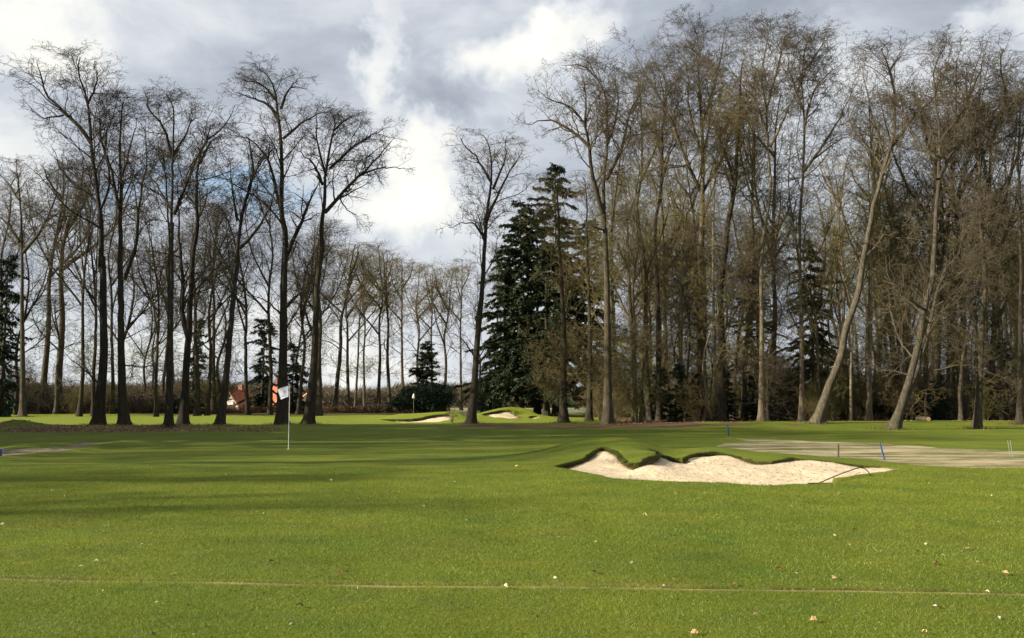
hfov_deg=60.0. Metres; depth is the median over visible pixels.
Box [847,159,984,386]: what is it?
bare tree
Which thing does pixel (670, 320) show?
bare tree
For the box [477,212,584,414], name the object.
spruce
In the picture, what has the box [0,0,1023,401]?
sky
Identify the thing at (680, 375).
young spruce
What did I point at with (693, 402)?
bare shrub
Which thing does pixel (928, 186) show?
bare tree
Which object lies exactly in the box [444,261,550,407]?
spruce
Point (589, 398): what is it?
bare tree
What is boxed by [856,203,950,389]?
bare tree
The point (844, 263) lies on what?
bare tree
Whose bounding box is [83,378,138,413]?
bare shrub
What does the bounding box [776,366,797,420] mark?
young spruce
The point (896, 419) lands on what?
bare tree
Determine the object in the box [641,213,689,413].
bare tree
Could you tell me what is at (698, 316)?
bare tree
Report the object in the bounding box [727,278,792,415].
spruce
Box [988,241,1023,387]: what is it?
bare tree
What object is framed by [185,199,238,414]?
bare tree
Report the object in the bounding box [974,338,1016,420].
young spruce
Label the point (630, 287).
bare tree
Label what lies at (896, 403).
bare shrub
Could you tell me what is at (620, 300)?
bare tree
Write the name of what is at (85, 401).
bare shrub
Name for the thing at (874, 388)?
bare shrub
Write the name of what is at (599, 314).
spruce
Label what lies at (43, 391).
bare shrub
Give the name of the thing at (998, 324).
bare tree
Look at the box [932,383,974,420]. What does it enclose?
bare shrub
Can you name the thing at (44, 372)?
bare tree
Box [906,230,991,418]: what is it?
bare tree
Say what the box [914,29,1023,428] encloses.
bare tree
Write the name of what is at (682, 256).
bare tree
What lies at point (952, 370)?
bare tree
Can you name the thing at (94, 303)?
bare tree
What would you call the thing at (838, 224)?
bare tree
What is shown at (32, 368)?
bare shrub
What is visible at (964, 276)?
bare tree
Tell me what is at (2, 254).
bare tree
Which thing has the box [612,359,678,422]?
bare shrub
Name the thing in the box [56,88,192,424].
bare tree
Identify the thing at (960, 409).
bare tree
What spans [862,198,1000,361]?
bare tree
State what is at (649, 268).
bare tree
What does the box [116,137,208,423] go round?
bare tree
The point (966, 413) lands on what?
bare tree
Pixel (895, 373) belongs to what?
bare shrub
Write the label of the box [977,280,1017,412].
bare tree
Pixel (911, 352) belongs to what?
bare tree
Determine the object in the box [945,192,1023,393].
bare tree
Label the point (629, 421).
leaf litter
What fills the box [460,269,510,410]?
bare tree
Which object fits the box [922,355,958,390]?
bare shrub
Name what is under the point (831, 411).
bare shrub
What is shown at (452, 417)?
bare shrub
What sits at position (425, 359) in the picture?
spruce
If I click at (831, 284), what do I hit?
bare tree
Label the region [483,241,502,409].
bare tree
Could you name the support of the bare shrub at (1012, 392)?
on the ground at (370, 440)
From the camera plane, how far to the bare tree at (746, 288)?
81.21 m
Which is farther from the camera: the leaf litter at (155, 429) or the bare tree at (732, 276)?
the bare tree at (732, 276)
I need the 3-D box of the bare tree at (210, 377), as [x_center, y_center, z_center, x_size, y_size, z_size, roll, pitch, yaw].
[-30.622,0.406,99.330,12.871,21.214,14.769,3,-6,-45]
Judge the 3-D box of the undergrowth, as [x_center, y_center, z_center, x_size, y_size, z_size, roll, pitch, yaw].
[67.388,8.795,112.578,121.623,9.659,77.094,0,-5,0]
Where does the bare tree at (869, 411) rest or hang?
on the ground at (370, 440)
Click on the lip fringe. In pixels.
(659, 456)
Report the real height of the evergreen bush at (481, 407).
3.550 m
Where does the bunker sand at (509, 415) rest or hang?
on the ground at (370, 440)
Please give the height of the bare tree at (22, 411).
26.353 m
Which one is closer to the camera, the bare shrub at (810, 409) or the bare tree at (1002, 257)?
the bare shrub at (810, 409)
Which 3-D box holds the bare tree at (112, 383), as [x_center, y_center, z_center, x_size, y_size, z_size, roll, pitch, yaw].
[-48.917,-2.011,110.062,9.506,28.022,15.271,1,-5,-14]
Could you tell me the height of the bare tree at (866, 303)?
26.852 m
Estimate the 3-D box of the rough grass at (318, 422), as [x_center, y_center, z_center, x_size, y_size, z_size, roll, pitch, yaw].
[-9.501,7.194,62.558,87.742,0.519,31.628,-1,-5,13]
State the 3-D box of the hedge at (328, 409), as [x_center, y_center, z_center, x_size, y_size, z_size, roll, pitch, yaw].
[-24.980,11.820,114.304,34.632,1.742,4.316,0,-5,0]
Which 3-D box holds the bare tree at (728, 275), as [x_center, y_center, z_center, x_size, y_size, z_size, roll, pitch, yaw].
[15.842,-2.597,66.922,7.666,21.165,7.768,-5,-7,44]
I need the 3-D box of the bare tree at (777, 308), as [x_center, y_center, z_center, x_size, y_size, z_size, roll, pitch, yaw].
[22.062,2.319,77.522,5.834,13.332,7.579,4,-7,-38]
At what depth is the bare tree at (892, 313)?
92.66 m
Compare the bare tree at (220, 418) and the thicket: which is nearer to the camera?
the bare tree at (220, 418)
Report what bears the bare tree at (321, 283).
on the ground at (370, 440)
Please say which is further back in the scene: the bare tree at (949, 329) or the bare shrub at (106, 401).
the bare shrub at (106, 401)
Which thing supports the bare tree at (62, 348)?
on the ground at (370, 440)
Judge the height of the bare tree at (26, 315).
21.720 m
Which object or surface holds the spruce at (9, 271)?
on the ground at (370, 440)
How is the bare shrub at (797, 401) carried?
on the ground at (370, 440)
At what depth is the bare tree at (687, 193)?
77.66 m
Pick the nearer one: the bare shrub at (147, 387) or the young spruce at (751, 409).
the young spruce at (751, 409)
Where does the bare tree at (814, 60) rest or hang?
on the ground at (370, 440)
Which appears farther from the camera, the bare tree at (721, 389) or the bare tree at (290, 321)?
the bare tree at (290, 321)
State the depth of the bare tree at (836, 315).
100.88 m
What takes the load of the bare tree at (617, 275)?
on the ground at (370, 440)
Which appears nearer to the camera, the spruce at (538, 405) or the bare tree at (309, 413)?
the bare tree at (309, 413)
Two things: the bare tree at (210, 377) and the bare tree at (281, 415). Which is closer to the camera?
the bare tree at (281, 415)
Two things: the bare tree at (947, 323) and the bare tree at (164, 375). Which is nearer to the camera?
the bare tree at (947, 323)
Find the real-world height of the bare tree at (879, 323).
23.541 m
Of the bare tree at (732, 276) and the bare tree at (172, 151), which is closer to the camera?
the bare tree at (172, 151)
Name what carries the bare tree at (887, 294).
on the ground at (370, 440)
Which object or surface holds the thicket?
on the ground at (370, 440)
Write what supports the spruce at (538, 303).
on the ground at (370, 440)
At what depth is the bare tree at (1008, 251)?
114.28 m
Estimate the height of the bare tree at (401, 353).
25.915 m
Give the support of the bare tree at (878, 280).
on the ground at (370, 440)
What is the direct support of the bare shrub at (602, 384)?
on the ground at (370, 440)
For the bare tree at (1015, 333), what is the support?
on the ground at (370, 440)
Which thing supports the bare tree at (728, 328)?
on the ground at (370, 440)
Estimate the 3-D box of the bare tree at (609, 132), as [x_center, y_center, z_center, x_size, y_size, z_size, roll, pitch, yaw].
[7.226,-5.892,62.326,13.473,26.921,9.985,5,-7,-44]
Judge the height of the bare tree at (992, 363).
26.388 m
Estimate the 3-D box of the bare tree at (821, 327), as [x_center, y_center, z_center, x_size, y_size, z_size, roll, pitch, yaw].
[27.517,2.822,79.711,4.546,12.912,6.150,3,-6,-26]
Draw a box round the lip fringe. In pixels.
[381,410,880,469]
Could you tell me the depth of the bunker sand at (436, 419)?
72.08 m
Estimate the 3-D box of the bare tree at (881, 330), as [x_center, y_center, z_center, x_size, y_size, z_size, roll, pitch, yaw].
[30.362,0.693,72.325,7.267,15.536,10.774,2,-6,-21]
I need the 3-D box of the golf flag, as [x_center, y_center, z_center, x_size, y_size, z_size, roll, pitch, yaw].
[-7.630,3.319,29.613,0.503,2.238,0.106,-1,-5,11]
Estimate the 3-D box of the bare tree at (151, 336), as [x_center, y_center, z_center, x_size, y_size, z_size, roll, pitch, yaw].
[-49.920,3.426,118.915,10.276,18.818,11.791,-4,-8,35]
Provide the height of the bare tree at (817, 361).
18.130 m
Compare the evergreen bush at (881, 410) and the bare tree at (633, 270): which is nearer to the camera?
the evergreen bush at (881, 410)
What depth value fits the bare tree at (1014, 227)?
74.66 m
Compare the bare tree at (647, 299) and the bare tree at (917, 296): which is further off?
the bare tree at (917, 296)
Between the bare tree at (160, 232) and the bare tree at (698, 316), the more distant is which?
the bare tree at (160, 232)
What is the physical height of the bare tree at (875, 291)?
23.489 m
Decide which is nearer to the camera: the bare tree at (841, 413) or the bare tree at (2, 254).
the bare tree at (841, 413)
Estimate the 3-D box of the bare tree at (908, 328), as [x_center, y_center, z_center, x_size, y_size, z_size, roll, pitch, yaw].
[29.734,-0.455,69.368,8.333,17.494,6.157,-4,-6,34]
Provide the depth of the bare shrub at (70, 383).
124.22 m
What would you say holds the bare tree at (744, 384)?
on the ground at (370, 440)
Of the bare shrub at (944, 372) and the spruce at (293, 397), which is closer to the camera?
the bare shrub at (944, 372)
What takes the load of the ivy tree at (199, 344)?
on the ground at (370, 440)
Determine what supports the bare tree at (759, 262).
on the ground at (370, 440)
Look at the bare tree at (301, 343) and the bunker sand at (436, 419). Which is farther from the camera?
the bare tree at (301, 343)
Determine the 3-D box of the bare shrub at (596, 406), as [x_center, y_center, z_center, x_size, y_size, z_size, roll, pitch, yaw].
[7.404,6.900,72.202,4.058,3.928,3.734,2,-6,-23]
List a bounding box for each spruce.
[0,254,34,416]
[235,318,278,412]
[273,342,308,413]
[407,340,439,387]
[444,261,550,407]
[455,199,571,407]
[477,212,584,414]
[478,244,602,415]
[501,162,617,415]
[539,218,638,415]
[647,367,672,420]
[661,364,692,421]
[686,372,710,421]
[715,373,740,420]
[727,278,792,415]
[739,376,764,420]
[776,238,865,412]
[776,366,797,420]
[929,373,953,420]
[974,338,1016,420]
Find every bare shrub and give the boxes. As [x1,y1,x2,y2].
[7,357,32,410]
[11,363,36,386]
[13,356,40,381]
[26,379,67,413]
[27,374,52,413]
[35,357,72,385]
[54,369,78,388]
[59,387,90,413]
[60,383,90,413]
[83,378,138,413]
[135,375,153,412]
[173,362,190,394]
[189,378,211,394]
[190,369,236,408]
[211,356,242,403]
[444,407,457,421]
[579,380,627,420]
[582,366,623,418]
[582,382,623,416]
[592,383,630,419]
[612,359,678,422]
[668,374,722,421]
[726,336,793,420]
[729,375,776,419]
[732,338,801,421]
[757,356,808,420]
[769,352,814,419]
[787,375,838,419]
[793,384,813,414]
[797,397,818,415]
[806,374,856,420]
[811,358,895,419]
[823,374,865,419]
[831,358,866,417]
[853,369,873,417]
[857,372,890,417]
[871,373,934,420]
[882,352,906,389]
[888,357,935,420]
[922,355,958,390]
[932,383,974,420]
[963,385,1009,419]
[983,368,1013,419]
[986,381,1016,416]
[1007,373,1016,407]
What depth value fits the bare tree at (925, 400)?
65.95 m
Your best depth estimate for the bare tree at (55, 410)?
103.75 m
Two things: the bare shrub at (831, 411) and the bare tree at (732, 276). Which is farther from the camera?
the bare tree at (732, 276)
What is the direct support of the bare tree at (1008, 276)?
on the ground at (370, 440)
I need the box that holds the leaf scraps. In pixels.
[1,430,1015,637]
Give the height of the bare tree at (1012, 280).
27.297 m
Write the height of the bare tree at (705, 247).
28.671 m
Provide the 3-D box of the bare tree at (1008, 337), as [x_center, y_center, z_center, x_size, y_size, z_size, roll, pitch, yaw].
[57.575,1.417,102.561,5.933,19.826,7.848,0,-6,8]
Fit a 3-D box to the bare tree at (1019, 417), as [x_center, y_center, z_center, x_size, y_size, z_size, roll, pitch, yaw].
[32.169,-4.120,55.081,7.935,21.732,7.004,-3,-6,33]
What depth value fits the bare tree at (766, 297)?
111.96 m
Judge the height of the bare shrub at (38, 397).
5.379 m
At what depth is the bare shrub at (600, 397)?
85.47 m
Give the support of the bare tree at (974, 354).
on the ground at (370, 440)
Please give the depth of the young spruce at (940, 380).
68.62 m
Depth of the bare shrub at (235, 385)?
106.85 m
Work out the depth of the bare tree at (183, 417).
59.32 m
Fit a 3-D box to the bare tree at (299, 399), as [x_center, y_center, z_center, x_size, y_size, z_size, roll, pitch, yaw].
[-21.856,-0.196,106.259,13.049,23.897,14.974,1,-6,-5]
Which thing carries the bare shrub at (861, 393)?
on the ground at (370, 440)
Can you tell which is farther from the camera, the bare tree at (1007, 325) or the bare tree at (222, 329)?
the bare tree at (222, 329)
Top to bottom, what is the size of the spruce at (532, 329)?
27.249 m
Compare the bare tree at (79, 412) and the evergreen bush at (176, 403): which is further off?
the evergreen bush at (176, 403)
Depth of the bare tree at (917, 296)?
97.25 m
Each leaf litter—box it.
[0,419,279,432]
[603,418,1014,424]
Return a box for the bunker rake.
[807,467,870,483]
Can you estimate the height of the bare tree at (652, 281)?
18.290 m
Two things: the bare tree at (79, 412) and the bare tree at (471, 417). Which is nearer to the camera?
the bare tree at (471, 417)
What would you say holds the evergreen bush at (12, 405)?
on the ground at (370, 440)
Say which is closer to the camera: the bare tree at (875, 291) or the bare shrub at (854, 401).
the bare shrub at (854, 401)
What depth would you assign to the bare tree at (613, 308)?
95.27 m
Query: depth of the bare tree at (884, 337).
82.93 m
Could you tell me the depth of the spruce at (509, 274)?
93.89 m
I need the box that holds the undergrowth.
[592,344,1023,418]
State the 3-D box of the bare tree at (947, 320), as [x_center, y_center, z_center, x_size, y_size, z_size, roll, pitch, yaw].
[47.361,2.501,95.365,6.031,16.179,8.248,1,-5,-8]
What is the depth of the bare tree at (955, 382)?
74.08 m
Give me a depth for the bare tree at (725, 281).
81.15 m
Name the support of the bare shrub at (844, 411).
on the ground at (370, 440)
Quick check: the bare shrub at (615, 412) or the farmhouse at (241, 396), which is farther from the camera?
the farmhouse at (241, 396)
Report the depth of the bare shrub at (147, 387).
113.36 m
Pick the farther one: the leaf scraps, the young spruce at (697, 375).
the young spruce at (697, 375)
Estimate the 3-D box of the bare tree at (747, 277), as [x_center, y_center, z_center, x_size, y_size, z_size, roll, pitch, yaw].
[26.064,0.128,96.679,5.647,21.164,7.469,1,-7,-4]
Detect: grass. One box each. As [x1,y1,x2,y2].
[12,415,1023,430]
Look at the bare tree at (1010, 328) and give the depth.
109.92 m
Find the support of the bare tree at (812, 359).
on the ground at (370, 440)
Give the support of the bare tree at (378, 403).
on the ground at (370, 440)
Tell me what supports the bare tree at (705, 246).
on the ground at (370, 440)
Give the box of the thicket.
[8,377,217,413]
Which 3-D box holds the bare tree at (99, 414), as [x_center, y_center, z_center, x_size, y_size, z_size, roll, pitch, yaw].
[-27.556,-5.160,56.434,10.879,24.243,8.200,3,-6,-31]
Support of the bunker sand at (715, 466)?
on the ground at (370, 440)
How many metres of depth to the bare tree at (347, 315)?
119.38 m
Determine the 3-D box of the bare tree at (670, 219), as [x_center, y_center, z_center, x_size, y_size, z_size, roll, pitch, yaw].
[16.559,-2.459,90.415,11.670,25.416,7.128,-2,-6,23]
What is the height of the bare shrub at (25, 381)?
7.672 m
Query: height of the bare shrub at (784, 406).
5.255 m
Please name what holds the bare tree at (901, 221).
on the ground at (370, 440)
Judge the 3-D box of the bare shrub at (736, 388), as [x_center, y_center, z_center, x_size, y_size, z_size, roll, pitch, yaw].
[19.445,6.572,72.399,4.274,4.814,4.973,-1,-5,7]
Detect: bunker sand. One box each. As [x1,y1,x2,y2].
[414,417,449,421]
[485,412,516,418]
[567,451,893,484]
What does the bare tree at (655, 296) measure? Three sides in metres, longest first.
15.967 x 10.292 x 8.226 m
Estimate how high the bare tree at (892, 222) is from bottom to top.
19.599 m
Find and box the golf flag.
[277,385,289,448]
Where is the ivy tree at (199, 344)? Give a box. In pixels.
[189,319,208,413]
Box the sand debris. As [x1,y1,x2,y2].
[601,454,857,484]
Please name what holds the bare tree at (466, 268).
on the ground at (370, 440)
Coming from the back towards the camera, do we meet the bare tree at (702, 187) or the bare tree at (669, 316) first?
the bare tree at (669, 316)
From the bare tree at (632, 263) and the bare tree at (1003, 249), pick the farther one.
the bare tree at (632, 263)
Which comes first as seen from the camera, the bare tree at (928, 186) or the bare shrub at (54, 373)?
the bare tree at (928, 186)
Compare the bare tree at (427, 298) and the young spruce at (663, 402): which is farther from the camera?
the bare tree at (427, 298)
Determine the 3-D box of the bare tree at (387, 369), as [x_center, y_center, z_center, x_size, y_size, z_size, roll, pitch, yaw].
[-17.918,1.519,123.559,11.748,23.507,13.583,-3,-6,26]
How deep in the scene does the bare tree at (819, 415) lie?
55.99 m
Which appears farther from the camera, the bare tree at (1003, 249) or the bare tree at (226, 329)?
the bare tree at (226, 329)
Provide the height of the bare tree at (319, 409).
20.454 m
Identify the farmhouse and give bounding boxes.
[227,385,252,409]
[273,378,290,406]
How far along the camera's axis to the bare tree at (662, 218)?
78.80 m
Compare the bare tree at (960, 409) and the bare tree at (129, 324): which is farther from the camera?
the bare tree at (129, 324)
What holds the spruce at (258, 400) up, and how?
on the ground at (370, 440)
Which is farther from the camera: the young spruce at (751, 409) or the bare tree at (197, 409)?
the bare tree at (197, 409)
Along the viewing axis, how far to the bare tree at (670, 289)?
73.02 m
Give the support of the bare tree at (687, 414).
on the ground at (370, 440)
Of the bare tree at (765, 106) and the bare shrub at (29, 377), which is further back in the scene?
the bare shrub at (29, 377)
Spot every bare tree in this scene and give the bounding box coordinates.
[0,39,177,424]
[0,153,88,416]
[0,169,116,416]
[0,183,54,409]
[0,231,89,414]
[0,289,93,391]
[5,147,173,413]
[10,161,131,413]
[11,295,77,413]
[15,180,143,415]
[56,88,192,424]
[56,246,207,378]
[70,184,157,413]
[89,199,195,416]
[99,274,186,411]
[109,116,252,424]
[113,75,263,427]
[113,217,203,384]
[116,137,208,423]
[129,296,185,388]
[133,243,228,393]
[140,272,271,409]
[144,175,253,415]
[165,299,258,393]
[173,124,307,424]
[173,223,276,415]
[174,181,309,414]
[181,193,278,414]
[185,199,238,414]
[195,51,346,424]
[239,229,333,405]
[250,284,358,401]
[255,231,353,415]
[272,241,385,410]
[275,213,382,413]
[279,96,414,424]
[290,219,348,408]
[294,253,402,407]
[327,239,425,409]
[331,252,406,406]
[337,244,423,406]
[339,254,395,406]
[351,256,430,390]
[385,262,467,381]
[385,273,458,382]
[398,263,470,409]
[417,256,484,410]
[435,124,547,423]
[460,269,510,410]
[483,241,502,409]
[509,35,680,424]
[514,170,611,422]
[536,169,640,421]
[565,195,647,416]
[566,208,676,404]
[570,148,636,386]
[572,205,694,398]
[572,258,626,335]
[576,56,699,420]
[583,162,728,420]
[584,222,682,415]
[594,199,685,398]
[595,163,678,420]
[606,3,782,420]
[610,52,715,420]
[611,99,761,419]
[612,239,686,421]
[613,235,727,418]
[614,210,681,381]
[627,166,727,404]
[636,262,709,385]
[638,280,695,415]
[640,185,751,376]
[641,152,740,388]
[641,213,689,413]
[650,204,731,373]
[650,277,693,384]
[653,264,737,421]
[654,141,783,420]
[656,209,719,421]
[656,274,706,420]
[661,190,735,412]
[661,275,709,413]
[672,38,797,421]
[672,254,721,397]
[683,278,751,415]
[692,9,847,420]
[692,198,778,418]
[699,65,824,420]
[704,232,770,371]
[705,227,745,389]
[708,228,791,383]
[709,292,744,397]
[723,119,796,421]
[727,226,797,355]
[730,187,833,419]
[731,225,769,390]
[731,267,797,376]
[732,14,879,420]
[734,215,793,395]
[755,181,863,390]
[757,210,879,399]
[764,257,849,392]
[784,258,859,419]
[784,274,848,419]
[790,219,882,360]
[793,85,937,420]
[802,140,923,406]
[802,183,905,415]
[803,224,939,420]
[803,280,855,404]
[806,241,919,372]
[809,26,980,423]
[810,215,873,364]
[812,73,1017,417]
[813,243,890,420]
[815,140,911,379]
[818,243,901,420]
[828,213,921,385]
[835,216,941,369]
[838,116,925,392]
[842,202,947,419]
[845,223,927,379]
[847,35,1023,419]
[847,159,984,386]
[847,167,1011,386]
[847,219,918,369]
[853,22,1023,429]
[853,173,948,419]
[853,265,894,413]
[855,224,902,386]
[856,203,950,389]
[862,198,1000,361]
[872,249,924,395]
[878,254,952,418]
[878,260,928,386]
[879,245,946,384]
[902,183,1014,372]
[904,302,961,416]
[905,234,986,386]
[906,105,1008,419]
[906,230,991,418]
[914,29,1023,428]
[918,271,974,381]
[920,83,1023,420]
[923,229,1013,418]
[924,207,1013,420]
[924,267,970,374]
[934,248,1010,398]
[936,218,1017,412]
[938,172,1023,370]
[941,77,1023,419]
[941,224,983,375]
[941,267,976,395]
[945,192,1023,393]
[945,198,1017,370]
[947,196,1023,417]
[947,257,1018,399]
[948,282,990,395]
[955,128,1023,418]
[959,78,1023,423]
[967,285,1023,364]
[968,192,1023,371]
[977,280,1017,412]
[984,268,1023,392]
[988,204,1023,383]
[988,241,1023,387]
[990,253,1023,401]
[999,176,1023,283]
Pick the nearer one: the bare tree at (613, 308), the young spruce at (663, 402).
the young spruce at (663, 402)
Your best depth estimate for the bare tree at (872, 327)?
93.09 m
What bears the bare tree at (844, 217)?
on the ground at (370, 440)
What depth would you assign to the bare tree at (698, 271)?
109.97 m
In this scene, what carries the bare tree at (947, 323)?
on the ground at (370, 440)
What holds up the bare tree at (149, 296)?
on the ground at (370, 440)
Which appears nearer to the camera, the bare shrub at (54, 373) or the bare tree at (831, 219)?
the bare tree at (831, 219)
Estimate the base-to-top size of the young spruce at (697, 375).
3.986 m
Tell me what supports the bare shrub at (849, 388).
on the ground at (370, 440)
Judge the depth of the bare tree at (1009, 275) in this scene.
91.00 m
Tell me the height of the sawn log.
0.307 m
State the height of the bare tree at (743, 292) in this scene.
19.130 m
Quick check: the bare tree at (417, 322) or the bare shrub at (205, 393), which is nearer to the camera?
the bare shrub at (205, 393)
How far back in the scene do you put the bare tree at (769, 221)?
76.39 m
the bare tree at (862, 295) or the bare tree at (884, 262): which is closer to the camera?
the bare tree at (884, 262)
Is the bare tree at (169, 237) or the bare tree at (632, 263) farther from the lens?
the bare tree at (632, 263)
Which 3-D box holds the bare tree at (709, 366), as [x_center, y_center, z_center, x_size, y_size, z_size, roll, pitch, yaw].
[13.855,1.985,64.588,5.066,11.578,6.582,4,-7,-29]
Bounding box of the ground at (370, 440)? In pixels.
[0,405,1023,637]
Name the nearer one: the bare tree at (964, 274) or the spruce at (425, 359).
the bare tree at (964, 274)
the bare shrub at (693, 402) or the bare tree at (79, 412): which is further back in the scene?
the bare tree at (79, 412)
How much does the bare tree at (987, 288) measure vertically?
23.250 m
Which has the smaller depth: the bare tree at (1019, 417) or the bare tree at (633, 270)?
the bare tree at (1019, 417)
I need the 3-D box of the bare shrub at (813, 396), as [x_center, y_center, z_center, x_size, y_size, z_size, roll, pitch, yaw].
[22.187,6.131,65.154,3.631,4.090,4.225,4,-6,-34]
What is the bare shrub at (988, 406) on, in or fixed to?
on the ground at (370, 440)
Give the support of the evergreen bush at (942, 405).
on the ground at (370, 440)
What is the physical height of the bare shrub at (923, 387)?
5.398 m
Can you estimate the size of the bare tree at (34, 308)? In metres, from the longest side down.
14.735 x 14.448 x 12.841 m
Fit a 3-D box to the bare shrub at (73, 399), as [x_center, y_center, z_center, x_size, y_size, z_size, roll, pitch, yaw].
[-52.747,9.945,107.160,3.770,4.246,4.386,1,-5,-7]
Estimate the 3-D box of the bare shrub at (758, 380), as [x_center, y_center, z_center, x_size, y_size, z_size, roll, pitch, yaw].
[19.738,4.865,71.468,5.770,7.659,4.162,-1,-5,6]
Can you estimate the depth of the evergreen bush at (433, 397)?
111.36 m
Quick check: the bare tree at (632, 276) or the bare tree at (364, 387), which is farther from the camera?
the bare tree at (364, 387)
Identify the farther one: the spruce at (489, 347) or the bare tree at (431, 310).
the bare tree at (431, 310)
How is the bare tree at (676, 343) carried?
on the ground at (370, 440)
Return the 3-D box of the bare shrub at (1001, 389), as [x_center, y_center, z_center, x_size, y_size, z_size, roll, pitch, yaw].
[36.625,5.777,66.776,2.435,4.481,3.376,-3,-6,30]
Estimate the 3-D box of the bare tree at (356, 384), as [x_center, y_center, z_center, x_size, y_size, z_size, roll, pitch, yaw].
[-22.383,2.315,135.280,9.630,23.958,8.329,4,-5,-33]
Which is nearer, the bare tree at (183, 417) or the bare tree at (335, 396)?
the bare tree at (183, 417)
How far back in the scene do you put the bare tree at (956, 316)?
87.66 m
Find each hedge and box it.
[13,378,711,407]
[226,404,450,412]
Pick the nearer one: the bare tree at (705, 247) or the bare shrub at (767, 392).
the bare shrub at (767, 392)
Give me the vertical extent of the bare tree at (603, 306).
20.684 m
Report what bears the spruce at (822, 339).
on the ground at (370, 440)
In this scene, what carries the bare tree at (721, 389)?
on the ground at (370, 440)
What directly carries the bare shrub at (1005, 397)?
on the ground at (370, 440)
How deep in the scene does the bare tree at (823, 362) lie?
76.67 m
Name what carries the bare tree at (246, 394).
on the ground at (370, 440)
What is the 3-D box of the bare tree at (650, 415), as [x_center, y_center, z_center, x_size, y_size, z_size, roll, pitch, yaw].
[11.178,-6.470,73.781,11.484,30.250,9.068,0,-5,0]
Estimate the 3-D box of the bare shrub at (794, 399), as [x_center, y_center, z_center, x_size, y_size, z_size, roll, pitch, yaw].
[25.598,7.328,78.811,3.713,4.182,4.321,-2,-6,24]
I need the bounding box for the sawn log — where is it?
[915,416,930,420]
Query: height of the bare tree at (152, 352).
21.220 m
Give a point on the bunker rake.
(842, 473)
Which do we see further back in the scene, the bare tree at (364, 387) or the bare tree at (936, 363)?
the bare tree at (364, 387)
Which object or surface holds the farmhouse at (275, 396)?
on the ground at (370, 440)
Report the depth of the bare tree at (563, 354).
66.85 m
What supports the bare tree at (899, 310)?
on the ground at (370, 440)
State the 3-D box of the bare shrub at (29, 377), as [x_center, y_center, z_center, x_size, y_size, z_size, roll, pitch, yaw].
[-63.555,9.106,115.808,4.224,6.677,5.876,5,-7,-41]
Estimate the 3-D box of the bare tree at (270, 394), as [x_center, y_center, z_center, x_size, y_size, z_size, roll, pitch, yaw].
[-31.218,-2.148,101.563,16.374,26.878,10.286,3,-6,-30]
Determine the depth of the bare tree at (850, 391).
64.81 m
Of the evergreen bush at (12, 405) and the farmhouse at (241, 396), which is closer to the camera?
the evergreen bush at (12, 405)
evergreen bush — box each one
[5,392,35,413]
[162,395,190,413]
[389,381,458,412]
[477,388,501,412]
[873,394,894,418]
[888,384,957,420]
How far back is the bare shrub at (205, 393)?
106.43 m
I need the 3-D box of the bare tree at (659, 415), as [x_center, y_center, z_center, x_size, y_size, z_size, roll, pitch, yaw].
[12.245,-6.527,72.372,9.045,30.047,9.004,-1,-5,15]
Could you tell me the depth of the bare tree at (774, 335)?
71.15 m
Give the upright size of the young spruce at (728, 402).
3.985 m
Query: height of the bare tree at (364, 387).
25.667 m
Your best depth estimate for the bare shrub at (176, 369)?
129.50 m
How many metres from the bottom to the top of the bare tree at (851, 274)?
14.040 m
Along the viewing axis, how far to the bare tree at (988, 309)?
78.64 m
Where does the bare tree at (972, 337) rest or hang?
on the ground at (370, 440)
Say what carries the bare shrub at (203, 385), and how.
on the ground at (370, 440)
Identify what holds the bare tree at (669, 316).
on the ground at (370, 440)
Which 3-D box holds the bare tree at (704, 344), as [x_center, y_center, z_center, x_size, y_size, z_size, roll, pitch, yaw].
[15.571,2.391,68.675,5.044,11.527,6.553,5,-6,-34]
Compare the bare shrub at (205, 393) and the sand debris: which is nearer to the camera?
the sand debris

